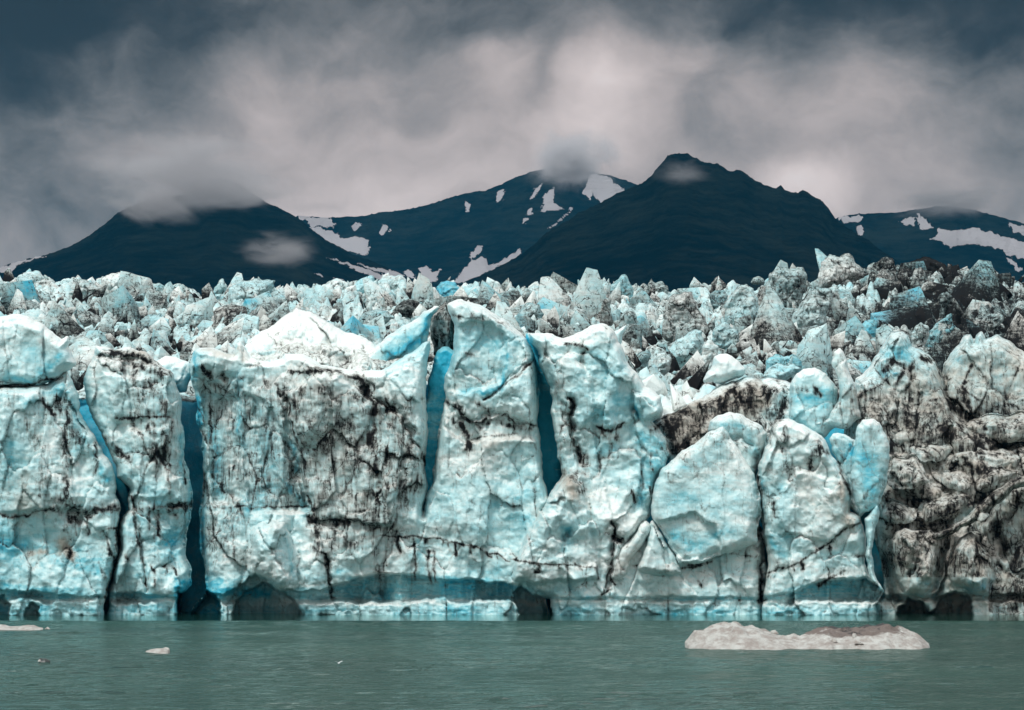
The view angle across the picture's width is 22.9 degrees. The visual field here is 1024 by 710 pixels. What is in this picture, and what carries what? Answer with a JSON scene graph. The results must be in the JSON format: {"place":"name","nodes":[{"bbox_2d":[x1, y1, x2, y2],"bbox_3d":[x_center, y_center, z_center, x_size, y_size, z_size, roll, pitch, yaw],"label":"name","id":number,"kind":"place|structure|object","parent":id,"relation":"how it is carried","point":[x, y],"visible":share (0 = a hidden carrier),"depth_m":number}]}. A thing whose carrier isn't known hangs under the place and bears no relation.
{"place":"outdoors","nodes":[
{"label":"outdoors","id":0,"kind":"place"},
{"bbox_2d":[0,178,413,296],"bbox_3d":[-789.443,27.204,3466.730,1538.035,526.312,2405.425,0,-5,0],"label":"mountain","id":1,"kind":"structure","parent":0,"point":[212,233],"depth_m":3246.32},
{"bbox_2d":[296,167,636,287],"bbox_3d":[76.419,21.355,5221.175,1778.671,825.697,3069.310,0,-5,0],"label":"mountain","id":2,"kind":"structure","parent":0,"point":[461,238],"depth_m":5083.90},
{"bbox_2d":[0,612,1023,709],"bbox_3d":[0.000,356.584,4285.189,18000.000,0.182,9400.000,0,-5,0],"label":"water","id":3,"kind":"structure","parent":0,"point":[291,661],"depth_m":99.30},
{"bbox_2d":[0,371,120,615],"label":"ice cliff","id":4,"kind":"structure","parent":3,"relation":"in","point":[60,508],"depth_m":193.62},
{"bbox_2d":[0,314,75,386],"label":"ice block","id":5,"kind":"structure","parent":4,"relation":"on","point":[33,352],"depth_m":194.97},
{"bbox_2d":[83,346,192,614],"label":"ice pillar","id":6,"kind":"structure","parent":3,"relation":"in","point":[133,400],"depth_m":195.96},
{"bbox_2d":[157,356,190,392],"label":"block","id":7,"kind":"object","parent":6,"relation":"on","point":[179,368],"visible":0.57,"depth_m":206.11},
{"bbox_2d":[190,299,548,614],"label":"ice buttress","id":8,"kind":"structure","parent":3,"relation":"in","point":[326,464],"depth_m":196.64},
{"bbox_2d":[249,520,292,591],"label":"ice lump","id":9,"kind":"object","parent":8,"relation":"attached to","point":[271,552],"visible":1,"depth_m":193.57},
{"bbox_2d":[245,307,374,354],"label":"snowy ridge","id":10,"kind":"structure","parent":8,"relation":"on","point":[304,327],"depth_m":204.43},
{"bbox_2d":[249,342,385,370],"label":"ice crest","id":11,"kind":"object","parent":8,"relation":"on","point":[328,354],"visible":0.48,"depth_m":202.19},
{"bbox_2d":[366,306,439,360],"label":"ice fin","id":12,"kind":"object","parent":8,"relation":"on","point":[408,338],"visible":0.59,"depth_m":202.36},
{"bbox_2d":[423,346,453,510],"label":"crevasse","id":13,"kind":"structure","parent":8,"relation":"in","point":[436,391],"depth_m":201.86},
{"bbox_2d":[430,302,453,354],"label":"dark crag","id":14,"kind":"structure","parent":8,"relation":"on","point":[442,329],"depth_m":205.48},
{"bbox_2d":[0,263,1023,611],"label":"glacier","id":15,"kind":"object","parent":3,"relation":"in","point":[870,301],"visible":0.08,"depth_m":341.71},
{"bbox_2d":[6,289,26,314],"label":"ice block","id":16,"kind":"structure","parent":15,"relation":"on","point":[17,301],"depth_m":361.55},
{"bbox_2d":[0,280,39,310],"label":"ice block","id":17,"kind":"structure","parent":15,"relation":"on","point":[25,288],"depth_m":377.20},
{"bbox_2d":[17,270,43,283],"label":"ice block","id":18,"kind":"structure","parent":15,"relation":"on","point":[34,276],"depth_m":419.57},
{"bbox_2d":[49,300,84,338],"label":"ice block","id":19,"kind":"structure","parent":15,"relation":"on","point":[68,325],"depth_m":304.53},
{"bbox_2d":[73,337,96,370],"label":"ice block","id":20,"kind":"structure","parent":15,"relation":"on","point":[84,349],"depth_m":225.36},
{"bbox_2d":[70,310,100,326],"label":"ice block","id":21,"kind":"structure","parent":15,"relation":"on","point":[85,318],"depth_m":333.58},
{"bbox_2d":[69,279,105,297],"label":"ice block","id":22,"kind":"structure","parent":15,"relation":"on","point":[87,288],"depth_m":406.08},
{"bbox_2d":[95,311,114,335],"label":"ice block","id":23,"kind":"structure","parent":15,"relation":"on","point":[106,324],"depth_m":305.94},
{"bbox_2d":[101,272,119,294],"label":"ice block","id":24,"kind":"structure","parent":15,"relation":"on","point":[111,280],"depth_m":412.68},
{"bbox_2d":[101,285,140,322],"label":"ice block","id":25,"kind":"structure","parent":15,"relation":"on","point":[117,301],"depth_m":341.16},
{"bbox_2d":[118,271,154,296],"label":"ice block","id":26,"kind":"structure","parent":15,"relation":"on","point":[135,285],"depth_m":401.81},
{"bbox_2d":[142,288,166,309],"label":"ice block","id":27,"kind":"structure","parent":15,"relation":"on","point":[157,300],"depth_m":381.68},
{"bbox_2d":[150,329,173,354],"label":"ice block","id":28,"kind":"structure","parent":15,"relation":"on","point":[158,339],"depth_m":280.18},
{"bbox_2d":[176,311,199,327],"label":"ice block","id":29,"kind":"structure","parent":15,"relation":"on","point":[194,316],"depth_m":350.84},
{"bbox_2d":[181,297,213,328],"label":"ice block","id":30,"kind":"structure","parent":15,"relation":"on","point":[203,308],"depth_m":351.76},
{"bbox_2d":[180,325,217,351],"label":"ice block","id":31,"kind":"structure","parent":15,"relation":"on","point":[207,337],"depth_m":278.69},
{"bbox_2d":[212,304,246,328],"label":"ice block","id":32,"kind":"structure","parent":15,"relation":"on","point":[230,313],"depth_m":326.04},
{"bbox_2d":[216,317,244,344],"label":"ice block","id":33,"kind":"structure","parent":15,"relation":"on","point":[231,332],"depth_m":290.14},
{"bbox_2d":[229,313,259,333],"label":"ice block","id":34,"kind":"structure","parent":15,"relation":"on","point":[251,322],"depth_m":308.14},
{"bbox_2d":[228,278,274,303],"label":"ice block","id":35,"kind":"structure","parent":15,"relation":"on","point":[244,290],"depth_m":396.70},
{"bbox_2d":[243,297,276,314],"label":"ice block","id":36,"kind":"structure","parent":15,"relation":"on","point":[251,304],"depth_m":344.73},
{"bbox_2d":[267,300,289,323],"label":"ice block","id":37,"kind":"structure","parent":15,"relation":"on","point":[279,312],"depth_m":328.15},
{"bbox_2d":[340,316,373,341],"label":"ice block","id":38,"kind":"structure","parent":15,"relation":"on","point":[353,324],"depth_m":274.52},
{"bbox_2d":[359,309,394,323],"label":"ice slab","id":39,"kind":"structure","parent":15,"relation":"on","point":[387,315],"depth_m":327.22},
{"bbox_2d":[363,278,396,307],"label":"ice block","id":40,"kind":"structure","parent":15,"relation":"on","point":[371,287],"depth_m":391.03},
{"bbox_2d":[378,275,406,289],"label":"ice block","id":41,"kind":"structure","parent":15,"relation":"on","point":[392,281],"depth_m":438.95},
{"bbox_2d":[393,299,419,318],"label":"ice block","id":42,"kind":"structure","parent":15,"relation":"on","point":[406,308],"depth_m":355.69},
{"bbox_2d":[411,273,433,299],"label":"ice block","id":43,"kind":"structure","parent":15,"relation":"on","point":[422,288],"depth_m":391.91},
{"bbox_2d":[436,281,458,296],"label":"ice block","id":44,"kind":"structure","parent":15,"relation":"on","point":[446,288],"depth_m":410.33},
{"bbox_2d":[419,296,486,306],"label":"ice block","id":45,"kind":"structure","parent":15,"relation":"on","point":[439,302],"depth_m":363.13},
{"bbox_2d":[477,280,509,306],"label":"ice block","id":46,"kind":"structure","parent":15,"relation":"on","point":[486,292],"depth_m":372.28},
{"bbox_2d":[495,301,525,337],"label":"ice block","id":47,"kind":"structure","parent":15,"relation":"on","point":[502,310],"depth_m":224.94},
{"bbox_2d":[0,264,1023,411],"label":"ice rubble","id":48,"kind":"object","parent":15,"relation":"on","point":[695,366],"visible":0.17,"depth_m":331.45},
{"bbox_2d":[515,313,536,332],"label":"ice block","id":49,"kind":"structure","parent":15,"relation":"on","point":[528,323],"depth_m":249.17},
{"bbox_2d":[519,302,543,318],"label":"ice block","id":50,"kind":"structure","parent":15,"relation":"on","point":[529,309],"depth_m":291.41},
{"bbox_2d":[537,297,568,316],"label":"ice block","id":51,"kind":"structure","parent":15,"relation":"on","point":[544,303],"depth_m":331.10},
{"bbox_2d":[537,276,571,306],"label":"ice block","id":52,"kind":"structure","parent":15,"relation":"on","point":[550,289],"depth_m":369.62},
{"bbox_2d":[550,272,577,294],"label":"ice block","id":53,"kind":"structure","parent":15,"relation":"on","point":[565,285],"depth_m":407.82},
{"bbox_2d":[558,314,575,337],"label":"ice block","id":54,"kind":"structure","parent":15,"relation":"on","point":[565,329],"depth_m":267.25},
{"bbox_2d":[569,268,612,325],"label":"ice block","id":55,"kind":"structure","parent":15,"relation":"on","point":[589,297],"depth_m":319.38},
{"bbox_2d":[610,274,633,297],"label":"ice pinnacle","id":56,"kind":"object","parent":15,"relation":"on","point":[626,287],"visible":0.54,"depth_m":410.08},
{"bbox_2d":[619,309,637,328],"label":"ice block","id":57,"kind":"structure","parent":15,"relation":"on","point":[629,316],"depth_m":290.56},
{"bbox_2d":[621,323,642,349],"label":"ice block","id":58,"kind":"structure","parent":15,"relation":"on","point":[634,331],"depth_m":277.91},
{"bbox_2d":[629,290,657,307],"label":"ice block","id":59,"kind":"structure","parent":15,"relation":"on","point":[642,296],"depth_m":389.46},
{"bbox_2d":[637,315,657,345],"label":"ice block","id":60,"kind":"structure","parent":15,"relation":"on","point":[648,335],"depth_m":332.44},
{"bbox_2d":[653,352,670,375],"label":"ice block","id":61,"kind":"structure","parent":15,"relation":"on","point":[662,362],"depth_m":264.40},
{"bbox_2d":[665,329,703,368],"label":"ice block","id":62,"kind":"structure","parent":15,"relation":"on","point":[685,348],"depth_m":280.75},
{"bbox_2d":[662,292,707,342],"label":"ice tower","id":63,"kind":"structure","parent":15,"relation":"on","point":[682,310],"depth_m":334.48},
{"bbox_2d":[701,339,718,369],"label":"ice block","id":64,"kind":"structure","parent":15,"relation":"on","point":[710,348],"depth_m":271.53},
{"bbox_2d":[709,289,727,309],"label":"ice pinnacle","id":65,"kind":"object","parent":15,"relation":"on","point":[717,298],"visible":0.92,"depth_m":400.42},
{"bbox_2d":[712,322,738,350],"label":"ice block","id":66,"kind":"structure","parent":15,"relation":"on","point":[725,335],"depth_m":295.20},
{"bbox_2d":[724,284,759,324],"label":"ice tower","id":67,"kind":"structure","parent":15,"relation":"on","point":[742,300],"depth_m":342.80},
{"bbox_2d":[734,314,753,332],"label":"ice block","id":68,"kind":"structure","parent":15,"relation":"on","point":[742,323],"depth_m":309.52},
{"bbox_2d":[750,292,802,350],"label":"ice block","id":69,"kind":"structure","parent":15,"relation":"on","point":[773,322],"depth_m":302.17},
{"bbox_2d":[763,363,800,379],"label":"ice slab","id":70,"kind":"structure","parent":15,"relation":"on","point":[781,371],"depth_m":220.01},
{"bbox_2d":[766,354,801,379],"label":"ice block","id":71,"kind":"structure","parent":15,"relation":"on","point":[778,358],"depth_m":226.32},
{"bbox_2d":[765,267,806,307],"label":"ice tower","id":72,"kind":"structure","parent":15,"relation":"on","point":[785,284],"depth_m":368.41},
{"bbox_2d":[792,286,832,327],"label":"ice tower","id":73,"kind":"structure","parent":15,"relation":"on","point":[814,306],"depth_m":324.48},
{"bbox_2d":[796,323,833,382],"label":"ice block","id":74,"kind":"structure","parent":15,"relation":"on","point":[814,350],"depth_m":229.35},
{"bbox_2d":[832,297,848,321],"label":"ice block","id":75,"kind":"structure","parent":15,"relation":"on","point":[840,309],"depth_m":345.18},
{"bbox_2d":[818,253,864,287],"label":"ice tower","id":76,"kind":"structure","parent":15,"relation":"on","point":[835,270],"depth_m":424.77},
{"bbox_2d":[831,316,872,345],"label":"ice block","id":77,"kind":"structure","parent":15,"relation":"on","point":[852,327],"depth_m":318.79},
{"bbox_2d":[850,329,875,361],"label":"ice block","id":78,"kind":"structure","parent":15,"relation":"on","point":[862,343],"depth_m":297.69},
{"bbox_2d":[872,257,895,271],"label":"ice block","id":79,"kind":"structure","parent":15,"relation":"on","point":[885,263],"depth_m":439.61},
{"bbox_2d":[876,324,893,353],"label":"ice block","id":80,"kind":"structure","parent":15,"relation":"on","point":[883,332],"depth_m":300.56},
{"bbox_2d":[873,278,902,299],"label":"ice block","id":81,"kind":"structure","parent":15,"relation":"on","point":[883,287],"depth_m":412.44},
{"bbox_2d":[870,307,919,329],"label":"ice block","id":82,"kind":"structure","parent":15,"relation":"on","point":[900,317],"depth_m":351.03},
{"bbox_2d":[889,286,935,323],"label":"ice block","id":83,"kind":"structure","parent":15,"relation":"on","point":[913,299],"depth_m":373.39},
{"bbox_2d":[910,322,928,347],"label":"ice block","id":84,"kind":"structure","parent":15,"relation":"on","point":[919,334],"depth_m":325.91},
{"bbox_2d":[910,256,946,272],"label":"ice dome","id":85,"kind":"structure","parent":15,"relation":"on","point":[932,265],"depth_m":442.59},
{"bbox_2d":[925,313,955,347],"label":"ice block","id":86,"kind":"structure","parent":15,"relation":"on","point":[935,333],"depth_m":328.75},
{"bbox_2d":[931,342,951,371],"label":"ice block","id":87,"kind":"structure","parent":15,"relation":"on","point":[939,351],"depth_m":299.69},
{"bbox_2d":[928,298,963,324],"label":"ice block","id":88,"kind":"structure","parent":15,"relation":"on","point":[954,309],"depth_m":375.65},
{"bbox_2d":[938,323,973,349],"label":"ice block","id":89,"kind":"structure","parent":15,"relation":"on","point":[953,338],"depth_m":328.45},
{"bbox_2d":[961,299,991,325],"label":"ice block","id":90,"kind":"structure","parent":15,"relation":"on","point":[974,305],"depth_m":374.79},
{"bbox_2d":[951,260,1002,302],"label":"ice block","id":91,"kind":"structure","parent":15,"relation":"on","point":[979,281],"depth_m":397.30},
{"bbox_2d":[973,311,1003,329],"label":"ice slab","id":92,"kind":"structure","parent":15,"relation":"on","point":[995,320],"depth_m":357.80},
{"bbox_2d":[1003,311,1023,350],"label":"ice block","id":93,"kind":"structure","parent":15,"relation":"on","point":[1014,334],"depth_m":327.36},
{"bbox_2d":[511,323,670,614],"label":"ice tower","id":94,"kind":"structure","parent":3,"relation":"in","point":[613,450],"depth_m":195.65},
{"bbox_2d":[526,333,561,495],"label":"crevasse","id":95,"kind":"structure","parent":94,"relation":"attached to","point":[551,469],"depth_m":203.41},
{"bbox_2d":[605,525,766,614],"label":"cliff base","id":96,"kind":"object","parent":3,"relation":"in","point":[733,583],"visible":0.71,"depth_m":196.23},
{"bbox_2d":[609,521,650,580],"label":"ice fin","id":97,"kind":"object","parent":96,"relation":"on","point":[630,548],"visible":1,"depth_m":195.10},
{"bbox_2d":[637,521,681,575],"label":"ice wedge","id":98,"kind":"object","parent":96,"relation":"on","point":[658,556],"visible":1,"depth_m":194.91},
{"bbox_2d":[651,426,761,563],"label":"blue slab","id":99,"kind":"structure","parent":96,"relation":"on","point":[705,504],"depth_m":194.78},
{"bbox_2d":[685,621,929,649],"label":"ice floe","id":100,"kind":"object","parent":3,"relation":"on","point":[738,635],"visible":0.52,"depth_m":118.66},
{"bbox_2d":[756,418,882,614],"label":"ice pillar","id":101,"kind":"structure","parent":3,"relation":"in","point":[814,535],"depth_m":194.95},
{"bbox_2d":[653,376,790,461],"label":"ice ridge","id":102,"kind":"structure","parent":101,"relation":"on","point":[764,403],"depth_m":205.08},
{"bbox_2d":[703,353,745,383],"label":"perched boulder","id":103,"kind":"object","parent":102,"relation":"on","point":[725,368],"visible":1,"depth_m":206.69},
{"bbox_2d":[708,412,766,477],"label":"ice hump","id":104,"kind":"object","parent":101,"relation":"on","point":[747,436],"visible":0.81,"depth_m":197.56},
{"bbox_2d":[788,368,837,437],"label":"ice dome","id":105,"kind":"structure","parent":101,"relation":"on","point":[813,393],"depth_m":202.14},
{"bbox_2d":[830,433,864,516],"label":"ice block","id":106,"kind":"structure","parent":101,"relation":"on","point":[843,445],"depth_m":198.79},
{"bbox_2d":[850,419,889,512],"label":"ice pinnacle","id":107,"kind":"object","parent":101,"relation":"on","point":[870,458],"visible":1,"depth_m":195.21},
{"bbox_2d":[865,505,883,591],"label":"ice rib","id":108,"kind":"object","parent":101,"relation":"attached to","point":[871,519],"visible":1,"depth_m":194.85},
{"bbox_2d":[874,442,1023,614],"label":"ice mound","id":109,"kind":"object","parent":3,"relation":"in","point":[1005,595],"visible":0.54,"depth_m":200.13},
{"bbox_2d":[882,498,918,523],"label":"ice block","id":110,"kind":"structure","parent":109,"relation":"on","point":[895,511],"depth_m":198.66},
{"bbox_2d":[887,452,929,488],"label":"ice block","id":111,"kind":"structure","parent":109,"relation":"on","point":[908,472],"depth_m":199.47},
{"bbox_2d":[890,528,946,597],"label":"ice boulder","id":112,"kind":"object","parent":109,"relation":"on","point":[919,558],"visible":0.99,"depth_m":196.41},
{"bbox_2d":[844,331,999,456],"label":"ice mound","id":113,"kind":"object","parent":109,"relation":"on","point":[899,382],"visible":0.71,"depth_m":204.12},
{"bbox_2d":[816,348,861,428],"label":"ice fin","id":114,"kind":"object","parent":113,"relation":"on","point":[845,412],"visible":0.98,"depth_m":201.79},
{"bbox_2d":[909,444,952,462],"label":"ice block","id":115,"kind":"structure","parent":113,"relation":"on","point":[935,453],"depth_m":201.81},
{"bbox_2d":[917,490,972,521],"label":"ice block","id":116,"kind":"structure","parent":109,"relation":"on","point":[946,506],"depth_m":199.27},
{"bbox_2d":[941,468,970,490],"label":"ice block","id":117,"kind":"structure","parent":109,"relation":"on","point":[955,480],"depth_m":200.36},
{"bbox_2d":[947,531,994,594],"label":"ice boulder","id":118,"kind":"object","parent":109,"relation":"on","point":[971,567],"visible":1,"depth_m":195.57},
{"bbox_2d":[931,475,1023,539],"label":"ice ridge","id":119,"kind":"structure","parent":109,"relation":"on","point":[993,499],"depth_m":196.05},
{"bbox_2d":[942,331,1023,448],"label":"ice mound","id":120,"kind":"object","parent":109,"relation":"on","point":[981,374],"visible":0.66,"depth_m":207.36},
{"bbox_2d":[967,409,1023,442],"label":"ice block","id":121,"kind":"structure","parent":109,"relation":"on","point":[1001,428],"depth_m":203.64},
{"bbox_2d":[972,447,1019,468],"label":"ice block","id":122,"kind":"structure","parent":109,"relation":"on","point":[1003,457],"depth_m":201.79},
{"bbox_2d":[976,466,1018,491],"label":"ice block","id":123,"kind":"structure","parent":109,"relation":"on","point":[991,478],"depth_m":200.27},
{"bbox_2d":[983,487,1023,578],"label":"ice boulder","id":124,"kind":"object","parent":109,"relation":"on","point":[1006,515],"visible":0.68,"depth_m":198.54},
{"bbox_2d":[0,0,1023,266],"label":"sky","id":125,"kind":"structure","parent":0,"point":[315,108]},
{"bbox_2d":[459,153,899,291],"bbox_3d":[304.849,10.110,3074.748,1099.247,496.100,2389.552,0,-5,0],"label":"mountain","id":126,"kind":"structure","parent":0,"point":[675,221],"depth_m":2816.28},
{"bbox_2d":[836,206,1023,282],"bbox_3d":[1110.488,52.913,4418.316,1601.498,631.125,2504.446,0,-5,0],"label":"mountain","id":127,"kind":"structure","parent":0,"point":[959,236],"depth_m":4320.41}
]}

